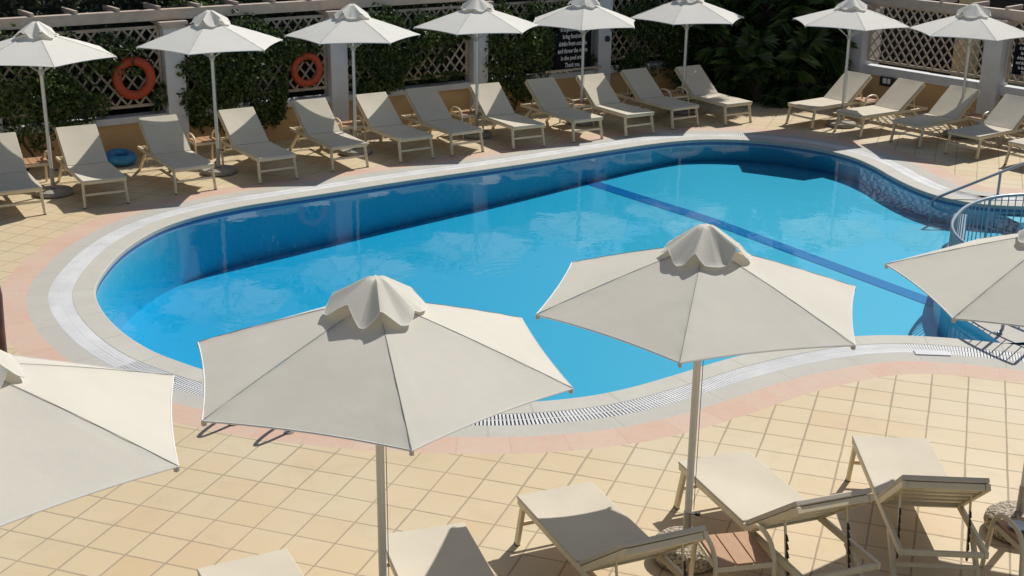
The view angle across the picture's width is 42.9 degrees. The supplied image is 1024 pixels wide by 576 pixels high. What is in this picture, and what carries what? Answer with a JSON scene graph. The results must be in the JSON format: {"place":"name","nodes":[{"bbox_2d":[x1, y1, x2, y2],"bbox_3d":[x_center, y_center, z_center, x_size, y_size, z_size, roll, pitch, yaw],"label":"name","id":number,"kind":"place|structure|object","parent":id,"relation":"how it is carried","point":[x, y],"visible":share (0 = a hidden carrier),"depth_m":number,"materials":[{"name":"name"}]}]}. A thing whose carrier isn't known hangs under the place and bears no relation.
{"place":"outdoors","nodes":[
{"label":"outdoors","id":0,"kind":"place"},
{"bbox_2d":[0,92,1023,575],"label":"deck","id":1,"kind":"structure","parent":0,"point":[222,498],"depth_m":10.91,"materials":[{"name":"tile"}]},
{"bbox_2d":[0,118,3,132],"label":"pillar","id":2,"kind":"structure","parent":1,"relation":"on","point":[1,128],"depth_m":20.18,"materials":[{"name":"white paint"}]},
{"bbox_2d":[0,25,164,120],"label":"trellis panel","id":3,"kind":"object","parent":2,"relation":"attached to","point":[131,29],"visible":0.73,"depth_m":21.09,"materials":[{"name":"beige wood"}]},
{"bbox_2d":[0,24,168,170],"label":"climbing vine","id":4,"kind":"object","parent":3,"relation":"attached to","point":[57,97],"visible":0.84,"depth_m":20.50,"materials":[{"name":"green plant"}]},
{"bbox_2d":[112,52,155,99],"bbox_3d":[-6.140,-3.468,21.124,0.710,0.835,0.157,-11,22,-32],"label":"life ring","id":5,"kind":"object","parent":3,"relation":"hanging from","point":[122,90],"visible":1,"depth_m":21.10,"materials":[{"name":"orange plastic"}]},
{"bbox_2d":[0,287,6,351],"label":"wooden post","id":6,"kind":"object","parent":1,"relation":"on","point":[3,345],"visible":0.5,"depth_m":12.57,"materials":[{"name":"brown wood"}]},
{"bbox_2d":[0,132,45,214],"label":"sun lounger","id":7,"kind":"object","parent":1,"relation":"on","point":[16,177],"visible":1,"depth_m":18.79,"materials":[{"name":"beige fabric"}]},
{"bbox_2d":[23,150,48,181],"bbox_3d":[-7.199,-1.782,19.624,0.456,0.536,0.556,-10,22,-28],"label":"side table","id":8,"kind":"object","parent":1,"relation":"on","point":[36,161],"visible":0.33,"depth_m":19.56,"materials":[{"name":"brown wood"}]},
{"bbox_2d":[0,21,116,197],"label":"parasol","id":9,"kind":"object","parent":1,"relation":"on","point":[40,45],"visible":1,"depth_m":18.34,"materials":[{"name":"white fabric"}]},
{"bbox_2d":[0,350,179,526],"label":"parasol","id":10,"kind":"object","parent":1,"relation":"on","point":[59,450],"visible":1,"depth_m":6.64,"materials":[{"name":"fabric"}]},
{"bbox_2d":[55,124,129,208],"bbox_3d":[-6.267,-1.839,19.323,0.649,0.886,1.847,-10,22,-28],"label":"sun lounger","id":11,"kind":"object","parent":1,"relation":"on","point":[84,161],"visible":1,"depth_m":19.46,"materials":[{"name":"beige fabric"}]},
{"bbox_2d":[105,148,136,165],"bbox_3d":[-6.335,-2.119,21.091,0.514,0.163,0.514,-7,29,-29],"label":"swim ring","id":12,"kind":"object","parent":1,"relation":"on","point":[120,157],"visible":0.96,"depth_m":20.96,"materials":[{"name":"blue plastic"}]},
{"bbox_2d":[150,19,190,148],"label":"pillar","id":13,"kind":"structure","parent":1,"relation":"on","point":[173,81],"depth_m":21.49,"materials":[{"name":"white paint"}]},
{"bbox_2d":[184,14,326,101],"bbox_3d":[-4.402,-3.960,22.381,2.639,1.309,0.035,-12,22,-32],"label":"trellis panel","id":14,"kind":"object","parent":13,"relation":"attached to","point":[323,54],"visible":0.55,"depth_m":22.72,"materials":[{"name":"beige wood"}]},
{"bbox_2d":[175,9,321,133],"bbox_3d":[-4.369,-3.560,22.159,2.973,2.337,0.622,-12,22,-32],"label":"climbing vine","id":15,"kind":"object","parent":14,"relation":"attached to","point":[266,61],"visible":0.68,"depth_m":22.00,"materials":[{"name":"green plant"}]},
{"bbox_2d":[291,44,322,86],"bbox_3d":[-3.598,-3.882,22.772,0.610,0.735,0.147,-12,22,-32],"label":"life ring","id":16,"kind":"object","parent":14,"relation":"hanging from","point":[316,77],"visible":1,"depth_m":22.74,"materials":[{"name":"orange plastic"}]},
{"bbox_2d":[137,114,216,194],"bbox_3d":[-5.208,-2.092,20.099,0.649,0.886,1.847,-11,22,-31],"label":"sun lounger","id":17,"kind":"object","parent":1,"relation":"on","point":[167,146],"visible":1,"depth_m":20.23,"materials":[{"name":"beige fabric"}]},
{"bbox_2d":[186,130,223,164],"bbox_3d":[-4.993,-2.272,21.139,0.456,0.536,0.556,-11,22,-30],"label":"side table","id":18,"kind":"object","parent":1,"relation":"on","point":[201,141],"visible":0.83,"depth_m":21.04,"materials":[{"name":"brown wood"}]},
{"bbox_2d":[136,10,282,176],"bbox_3d":[-4.628,-3.027,20.245,2.041,2.544,2.260,1,19,0],"label":"parasol","id":19,"kind":"object","parent":1,"relation":"on","point":[207,32],"visible":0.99,"depth_m":19.61,"materials":[{"name":"white fabric"}]},
{"bbox_2d":[197,548,303,575],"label":"sun lounger","id":20,"kind":"object","parent":1,"relation":"on","point":[281,562],"visible":1,"depth_m":8.71,"materials":[{"name":"beige fabric"}]},
{"bbox_2d":[217,107,298,183],"bbox_3d":[-4.104,-2.305,20.763,0.649,0.886,1.847,-11,22,-32],"label":"sun lounger","id":21,"kind":"object","parent":1,"relation":"on","point":[245,134],"visible":0.91,"depth_m":20.88,"materials":[{"name":"beige fabric"}]},
{"bbox_2d":[289,98,368,171],"bbox_3d":[-3.066,-2.572,21.584,0.649,0.886,1.847,-11,22,-30],"label":"sun lounger","id":22,"kind":"object","parent":1,"relation":"on","point":[317,121],"visible":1,"depth_m":21.72,"materials":[{"name":"beige fabric"}]},
{"bbox_2d":[316,9,349,132],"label":"pillar","id":23,"kind":"structure","parent":1,"relation":"on","point":[337,90],"depth_m":23.15,"materials":[{"name":"white paint"}]},
{"bbox_2d":[348,5,467,85],"bbox_3d":[-1.928,-4.463,23.943,2.609,1.309,0.037,-11,22,-32],"label":"trellis panel","id":24,"kind":"object","parent":23,"relation":"attached to","point":[465,53],"visible":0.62,"depth_m":24.20,"materials":[{"name":"beige wood"}]},
{"bbox_2d":[347,2,473,94],"bbox_3d":[-1.827,-4.088,23.828,2.865,2.311,0.555,-12,22,-32],"label":"climbing vine","id":25,"kind":"object","parent":24,"relation":"attached to","point":[389,75],"visible":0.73,"depth_m":23.62,"materials":[{"name":"green plant"}]},
{"bbox_2d":[4,60,682,169],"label":"garden wall","id":26,"kind":"structure","parent":1,"relation":"on","point":[124,131],"depth_m":23.12,"materials":[{"name":"paint"}]},
{"bbox_2d":[482,0,596,111],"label":"climbing vine","id":27,"kind":"object","parent":26,"relation":"on","point":[539,42],"visible":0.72,"depth_m":25.04,"materials":[{"name":"green plant"}]},
{"bbox_2d":[334,115,366,141],"bbox_3d":[-2.817,-2.692,22.445,0.456,0.536,0.556,-11,22,-30],"label":"side table","id":28,"kind":"object","parent":1,"relation":"on","point":[344,125],"visible":0.64,"depth_m":22.32,"materials":[{"name":"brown wood"}]},
{"bbox_2d":[284,4,419,155],"bbox_3d":[-2.629,-3.457,21.654,2.204,2.494,2.083,1,19,0],"label":"parasol","id":29,"kind":"object","parent":1,"relation":"on","point":[352,25],"visible":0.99,"depth_m":21.06,"materials":[{"name":"white fabric"}]},
{"bbox_2d":[197,275,573,575],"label":"parasol","id":30,"kind":"object","parent":1,"relation":"on","point":[380,362],"visible":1,"depth_m":7.48,"materials":[{"name":"fabric"}]},
{"bbox_2d":[351,92,433,162],"bbox_3d":[-2.068,-2.764,22.182,0.649,0.886,1.847,-12,22,-32],"label":"sun lounger","id":31,"kind":"object","parent":1,"relation":"on","point":[379,115],"visible":0.91,"depth_m":22.29,"materials":[{"name":"beige fabric"}]},
{"bbox_2d":[386,522,494,575],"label":"sun lounger","id":32,"kind":"object","parent":1,"relation":"on","point":[450,550],"visible":0.81,"depth_m":8.92,"materials":[{"name":"beige fabric"}]},
{"bbox_2d":[401,87,483,155],"bbox_3d":[-1.241,-2.931,22.699,0.649,0.886,1.847,-11,22,-31],"label":"sun lounger","id":33,"kind":"object","parent":1,"relation":"on","point":[429,108],"visible":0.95,"depth_m":22.82,"materials":[{"name":"beige plastic"}]},
{"bbox_2d":[450,104,483,138],"bbox_3d":[-0.823,-3.030,23.505,0.456,0.536,0.556,-11,22,-30],"label":"side table","id":34,"kind":"object","parent":1,"relation":"on","point":[468,113],"visible":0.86,"depth_m":23.39,"materials":[{"name":"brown wood"}]},
{"bbox_2d":[413,0,538,138],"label":"parasol","id":35,"kind":"object","parent":1,"relation":"on","point":[473,17],"visible":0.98,"depth_m":22.44,"materials":[{"name":"white fabric"}]},
{"bbox_2d":[460,0,493,117],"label":"pillar","id":36,"kind":"structure","parent":1,"relation":"on","point":[482,60],"depth_m":24.70,"materials":[{"name":"white paint"}]},
{"bbox_2d":[0,0,468,29],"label":"pergola","id":37,"kind":"object","parent":36,"relation":"on","point":[72,17],"visible":0.98,"depth_m":21.36,"materials":[{"name":"white wood"}]},
{"bbox_2d":[488,0,592,72],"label":"trellis panel","id":38,"kind":"object","parent":36,"relation":"attached to","point":[524,8],"visible":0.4,"depth_m":25.15,"materials":[{"name":"beige wood"}]},
{"bbox_2d":[544,27,601,72],"bbox_3d":[1.215,-4.752,25.692,1.380,0.918,0.075,-11,22,-32],"label":"sign","id":39,"kind":"object","parent":38,"relation":"attached to","point":[568,50],"visible":0.82,"depth_m":25.68,"materials":[{"name":"black wood"}]},
{"bbox_2d":[465,82,544,149],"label":"sun lounger","id":40,"kind":"object","parent":1,"relation":"on","point":[495,106],"visible":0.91,"depth_m":23.31,"materials":[{"name":"beige plastic"}]},
{"bbox_2d":[1,127,1023,453],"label":"pool border tiles","id":41,"kind":"object","parent":1,"relation":"on","point":[23,335],"visible":0.89,"depth_m":13.14,"materials":[{"name":"tile"}]},
{"bbox_2d":[26,130,1023,436],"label":"pool coping","id":42,"kind":"object","parent":1,"relation":"on","point":[54,334],"visible":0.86,"depth_m":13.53,"materials":[{"name":"stone"}]},
{"bbox_2d":[136,136,1021,425],"bbox_3d":[2.202,-0.309,16.544,14.583,0.001,12.047,-12,23,-33],"label":"pool gutter channel","id":43,"kind":"object","parent":42,"relation":"in","point":[584,416],"visible":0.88,"depth_m":12.01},
{"bbox_2d":[48,133,1023,425],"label":"pool overflow grate","id":44,"kind":"object","parent":43,"relation":"on","point":[74,325],"visible":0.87,"depth_m":13.78,"materials":[{"name":"white plastic"}]},
{"bbox_2d":[913,350,950,355],"bbox_3d":[4.393,0.680,13.624,0.360,0.012,0.120,2,19,4],"label":"skimmer lid","id":45,"kind":"object","parent":42,"relation":"on","point":[932,353],"visible":1,"depth_m":13.60,"materials":[{"name":"white paint"}]},
{"bbox_2d":[928,162,1023,222],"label":"handrail","id":46,"kind":"object","parent":42,"relation":"on","point":[999,173],"visible":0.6,"depth_m":19.68,"materials":[{"name":"silver metal"}]},
{"bbox_2d":[948,193,1023,334],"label":"pool railing","id":47,"kind":"object","parent":42,"relation":"on","point":[955,238],"visible":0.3,"depth_m":16.60,"materials":[{"name":"white metal"}]},
{"bbox_2d":[520,77,603,142],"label":"sun lounger","id":48,"kind":"object","parent":1,"relation":"on","point":[548,96],"visible":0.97,"depth_m":23.94,"materials":[{"name":"beige plastic"}]},
{"bbox_2d":[559,95,594,127],"bbox_3d":[1.221,-3.337,24.480,0.456,0.536,0.556,-11,22,-30],"label":"side table","id":49,"kind":"object","parent":1,"relation":"on","point":[575,104],"visible":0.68,"depth_m":24.32,"materials":[{"name":"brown wood"}]},
{"bbox_2d":[533,0,634,125],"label":"parasol","id":50,"kind":"object","parent":1,"relation":"on","point":[581,16],"visible":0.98,"depth_m":23.59,"materials":[{"name":"white fabric"}]},
{"bbox_2d":[592,0,612,83],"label":"pillar","id":51,"kind":"structure","parent":1,"relation":"on","point":[601,48],"depth_m":26.23,"materials":[{"name":"white paint"}]},
{"bbox_2d":[611,0,675,60],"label":"trellis panel","id":52,"kind":"object","parent":51,"relation":"attached to","point":[618,38],"visible":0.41,"depth_m":26.70,"materials":[{"name":"beige wood"}]},
{"bbox_2d":[611,0,703,96],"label":"climbing vine","id":53,"kind":"object","parent":52,"relation":"attached to","point":[637,58],"visible":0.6,"depth_m":26.70,"materials":[{"name":"green plant"}]},
{"bbox_2d":[514,481,709,575],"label":"sun lounger","id":54,"kind":"object","parent":1,"relation":"on","point":[586,528],"visible":1,"depth_m":9.21,"materials":[{"name":"beige fabric"}]},
{"bbox_2d":[572,73,654,136],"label":"sun lounger","id":55,"kind":"object","parent":1,"relation":"on","point":[599,93],"visible":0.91,"depth_m":24.38,"materials":[{"name":"beige plastic"}]},
{"bbox_2d":[615,68,698,128],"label":"sun lounger","id":56,"kind":"object","parent":1,"relation":"on","point":[643,87],"visible":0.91,"depth_m":25.08,"materials":[{"name":"beige fabric"}]},
{"bbox_2d":[655,86,689,115],"bbox_3d":[3.145,-3.653,25.473,0.456,0.536,0.556,-11,22,-30],"label":"side table","id":57,"kind":"object","parent":1,"relation":"on","point":[674,94],"visible":0.76,"depth_m":25.37,"materials":[{"name":"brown wood"}]},
{"bbox_2d":[630,0,743,114],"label":"parasol","id":58,"kind":"object","parent":1,"relation":"on","point":[682,12],"visible":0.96,"depth_m":24.68,"materials":[{"name":"white fabric"}]},
{"bbox_2d":[535,223,855,573],"bbox_3d":[1.296,0.790,9.225,2.295,2.576,2.322,1,19,0],"label":"parasol","id":59,"kind":"object","parent":1,"relation":"on","point":[696,295],"visible":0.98,"depth_m":8.54,"materials":[{"name":"fabric"}]},
{"bbox_2d":[669,65,751,124],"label":"sun lounger","id":60,"kind":"object","parent":1,"relation":"on","point":[698,85],"visible":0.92,"depth_m":25.46,"materials":[{"name":"beige fabric"}]},
{"bbox_2d":[688,523,776,575],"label":"side table","id":61,"kind":"object","parent":1,"relation":"on","point":[745,551],"visible":0.81,"depth_m":8.95,"materials":[{"name":"brown wood"}]},
{"bbox_2d":[673,450,880,575],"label":"sun lounger","id":62,"kind":"object","parent":1,"relation":"on","point":[745,490],"visible":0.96,"depth_m":9.58,"materials":[{"name":"beige fabric"}]},
{"bbox_2d":[785,71,872,128],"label":"sun lounger","id":63,"kind":"object","parent":1,"relation":"on","point":[856,83],"visible":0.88,"depth_m":24.99,"materials":[{"name":"beige fabric"}]},
{"bbox_2d":[793,0,910,128],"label":"parasol","id":64,"kind":"object","parent":1,"relation":"on","point":[853,15],"visible":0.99,"depth_m":23.71,"materials":[{"name":"white fabric"}]},
{"bbox_2d":[843,93,878,122],"bbox_3d":[6.763,-3.506,25.170,0.556,0.536,0.456,-13,23,-35],"label":"side table","id":65,"kind":"object","parent":1,"relation":"on","point":[864,100],"visible":0.6,"depth_m":25.01,"materials":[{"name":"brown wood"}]},
{"bbox_2d":[833,78,927,137],"bbox_3d":[6.913,-3.372,24.282,1.847,0.886,0.649,-11,22,-32],"label":"sun lounger","id":66,"kind":"object","parent":1,"relation":"on","point":[898,96],"visible":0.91,"depth_m":24.28,"materials":[{"name":"beige plastic"}]},
{"bbox_2d":[845,436,990,575],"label":"sun lounger","id":67,"kind":"object","parent":1,"relation":"on","point":[898,471],"visible":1,"depth_m":9.54,"materials":[{"name":"beige fabric"}]},
{"bbox_2d":[889,85,979,147],"bbox_3d":[7.715,-3.123,23.579,1.847,0.886,0.649,-13,23,-35],"label":"sun lounger","id":68,"kind":"object","parent":1,"relation":"on","point":[951,105],"visible":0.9,"depth_m":23.59,"materials":[{"name":"beige plastic"}]},
{"bbox_2d":[862,64,1023,128],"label":"garden wall","id":69,"kind":"structure","parent":1,"relation":"on","point":[933,91],"depth_m":25.98,"materials":[{"name":"paint"}]},
{"bbox_2d":[879,76,894,86],"bbox_3d":[7.633,-4.200,26.532,0.070,0.185,0.340,-14,24,-37],"label":"sign","id":70,"kind":"object","parent":69,"relation":"attached to","point":[887,81],"visible":0.84,"depth_m":26.50,"materials":[{"name":"black plastic"}]},
{"bbox_2d":[885,229,1023,542],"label":"parasol","id":71,"kind":"object","parent":1,"relation":"on","point":[977,280],"visible":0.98,"depth_m":9.22,"materials":[{"name":"fabric"}]},
{"bbox_2d":[908,4,1023,138],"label":"parasol","id":72,"kind":"object","parent":1,"relation":"on","point":[974,21],"visible":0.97,"depth_m":22.94,"materials":[{"name":"white fabric"}]},
{"bbox_2d":[958,107,994,141],"bbox_3d":[8.467,-2.991,23.722,0.556,0.536,0.456,-13,23,-36],"label":"side table","id":73,"kind":"object","parent":1,"relation":"on","point":[980,118],"visible":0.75,"depth_m":23.62,"materials":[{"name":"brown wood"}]},
{"bbox_2d":[944,94,1023,159],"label":"sun lounger","id":74,"kind":"object","parent":1,"relation":"on","point":[1005,117],"visible":1,"depth_m":22.75,"materials":[{"name":"beige plastic"}]},
{"bbox_2d":[975,18,1016,123],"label":"pillar","id":75,"kind":"structure","parent":1,"relation":"on","point":[993,68],"depth_m":24.66,"materials":[{"name":"white paint"}]},
{"bbox_2d":[867,4,983,77],"bbox_3d":[8.225,-4.916,25.795,0.035,1.180,2.700,-14,24,-37],"label":"trellis panel","id":76,"kind":"object","parent":75,"relation":"attached to","point":[892,62],"visible":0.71,"depth_m":25.95,"materials":[{"name":"beige wood"}]},
{"bbox_2d":[980,513,1023,575],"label":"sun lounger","id":77,"kind":"object","parent":1,"relation":"on","point":[1010,535],"visible":0.98,"depth_m":9.25,"materials":[{"name":"beige plastic"}]},
{"bbox_2d":[1004,138,1023,164],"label":"sun lounger","id":78,"kind":"object","parent":1,"relation":"on","point":[1018,142],"visible":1,"depth_m":21.70,"materials":[{"name":"beige plastic"}]},
{"bbox_3d":[11.294,-3.274,22.392,0.520,1.990,0.520,-14,24,-37],"label":"pillar","id":79,"kind":"object","parent":1,"relation":"on","visible":0},
{"bbox_2d":[1005,21,1023,84],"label":"trellis panel","id":80,"kind":"object","parent":79,"relation":"attached to","point":[1010,55],"visible":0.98,"depth_m":24.48,"materials":[{"name":"beige wood"}]},
{"bbox_2d":[1011,44,1023,75],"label":"sign","id":81,"kind":"object","parent":80,"relation":"attached to","point":[1018,64],"visible":1,"depth_m":24.23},
{"bbox_2d":[121,161,949,401],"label":"pool floor","id":82,"kind":"structure","parent":0,"point":[514,258],"depth_m":18.72,"materials":[{"name":"teal tile"}]},
{"bbox_2d":[585,181,933,306],"bbox_3d":[3.273,-0.828,19.467,0.250,0.146,8.778,-11,22,-30],"label":"lane marking","id":83,"kind":"object","parent":82,"relation":"on","point":[913,295],"visible":0.87,"depth_m":18.71,"materials":[{"name":"blue tile"}]},
{"bbox_2d":[933,213,1023,344],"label":"pool partition","id":84,"kind":"object","parent":82,"relation":"on","point":[946,327],"visible":0.16,"depth_m":14.53,"materials":[{"name":"stone"}]},
{"bbox_2d":[96,145,1023,415],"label":"pool walls","id":85,"kind":"structure","parent":0,"point":[140,277],"depth_m":19.90,"materials":[{"name":"blue tile"}]},
{"bbox_2d":[96,142,1023,353],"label":"pool waterline band","id":86,"kind":"object","parent":85,"relation":"attached to","point":[483,174],"visible":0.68,"depth_m":20.48,"materials":[{"name":"blue tile"}]},
{"bbox_2d":[679,6,883,99],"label":"garden ground","id":87,"kind":"structure","parent":0,"point":[878,42],"depth_m":34.87,"materials":[{"name":"soil"}]},
{"bbox_2d":[0,0,297,125],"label":"tall hedge","id":88,"kind":"object","parent":87,"relation":"on","point":[8,8],"visible":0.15,"depth_m":21.46,"materials":[{"name":"green plant"}]},
{"bbox_2d":[147,0,273,110],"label":"bushy hedge","id":89,"kind":"object","parent":87,"relation":"on","point":[174,3],"visible":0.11,"depth_m":22.17,"materials":[{"name":"green plant"}]},
{"bbox_2d":[392,2,464,86],"bbox_3d":[-1.437,-4.694,24.734,1.915,2.915,0.911,-11,22,-31],"label":"bushy hedge","id":90,"kind":"object","parent":87,"relation":"on","point":[441,68],"visible":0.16,"depth_m":24.61,"materials":[{"name":"green plant"}]},
{"bbox_2d":[290,0,675,96],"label":"tall hedge","id":91,"kind":"object","parent":87,"relation":"on","point":[310,73],"visible":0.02,"depth_m":25.46,"materials":[{"name":"green plant"}]},
{"bbox_2d":[645,0,744,64],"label":"fan palm","id":92,"kind":"object","parent":87,"relation":"on","point":[717,3],"visible":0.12,"depth_m":26.77,"materials":[{"name":"green plant"}]},
{"bbox_2d":[666,0,782,101],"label":"fan palm","id":93,"kind":"object","parent":87,"relation":"on","point":[723,82],"visible":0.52,"depth_m":26.80,"materials":[{"name":"green plant"}]},
{"bbox_2d":[708,15,815,108],"bbox_3d":[5.071,-4.391,26.921,2.218,2.344,2.080,1,19,0],"label":"fan palm","id":94,"kind":"object","parent":87,"relation":"on","point":[752,37],"visible":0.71,"depth_m":26.34,"materials":[{"name":"green plant"}]},
{"bbox_2d":[701,0,832,93],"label":"fan palm","id":95,"kind":"object","parent":87,"relation":"on","point":[799,7],"visible":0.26,"depth_m":26.65,"materials":[{"name":"green plant"}]},
{"bbox_2d":[697,0,846,85],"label":"corner hedge","id":96,"kind":"object","parent":87,"relation":"on","point":[712,80],"visible":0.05,"depth_m":28.25,"materials":[{"name":"green plant"}]},
{"bbox_2d":[720,0,837,60],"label":"fan palm","id":97,"kind":"object","parent":87,"relation":"on","point":[834,2],"visible":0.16,"depth_m":26.63,"materials":[{"name":"green plant"}]},
{"bbox_2d":[753,22,853,101],"bbox_3d":[6.027,-4.459,26.935,2.229,2.341,2.009,-7,20,-22],"label":"fan palm","id":98,"kind":"object","parent":87,"relation":"on","point":[793,41],"visible":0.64,"depth_m":26.57,"materials":[{"name":"green plant"}]},
{"bbox_2d":[761,0,858,87],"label":"fan palm","id":99,"kind":"object","parent":87,"relation":"on","point":[826,60],"visible":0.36,"depth_m":26.74,"materials":[{"name":"green plant"}]},
{"bbox_2d":[846,3,878,95],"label":"pillar","id":100,"kind":"structure","parent":87,"relation":"on","point":[858,57],"depth_m":26.86,"materials":[{"name":"white paint"}]},
{"bbox_2d":[860,0,1023,21],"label":"pergola","id":101,"kind":"object","parent":100,"relation":"on","point":[1014,12],"visible":0.82,"depth_m":25.24,"materials":[{"name":"white wood"}]},
{"bbox_2d":[878,0,1023,79],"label":"garden building","id":102,"kind":"structure","parent":87,"relation":"on","point":[1003,4],"depth_m":29.41,"materials":[{"name":"concrete"}]},
{"bbox_2d":[897,0,958,75],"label":"window","id":103,"kind":"structure","parent":102,"relation":"in","point":[909,14],"depth_m":29.38,"materials":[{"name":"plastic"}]},
{"bbox_2d":[993,0,1023,62],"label":"window","id":104,"kind":"structure","parent":102,"relation":"in","point":[996,3],"depth_m":27.68,"materials":[{"name":"black glass"}]},
{"bbox_2d":[950,0,985,78],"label":"cream post","id":105,"kind":"object","parent":87,"relation":"on","point":[961,52],"visible":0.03,"depth_m":26.76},
{"bbox_2d":[965,227,1022,261],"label":"pool floor","id":106,"kind":"structure","parent":0,"point":[1001,231],"depth_m":19.25,"materials":[{"name":"teal tile"}]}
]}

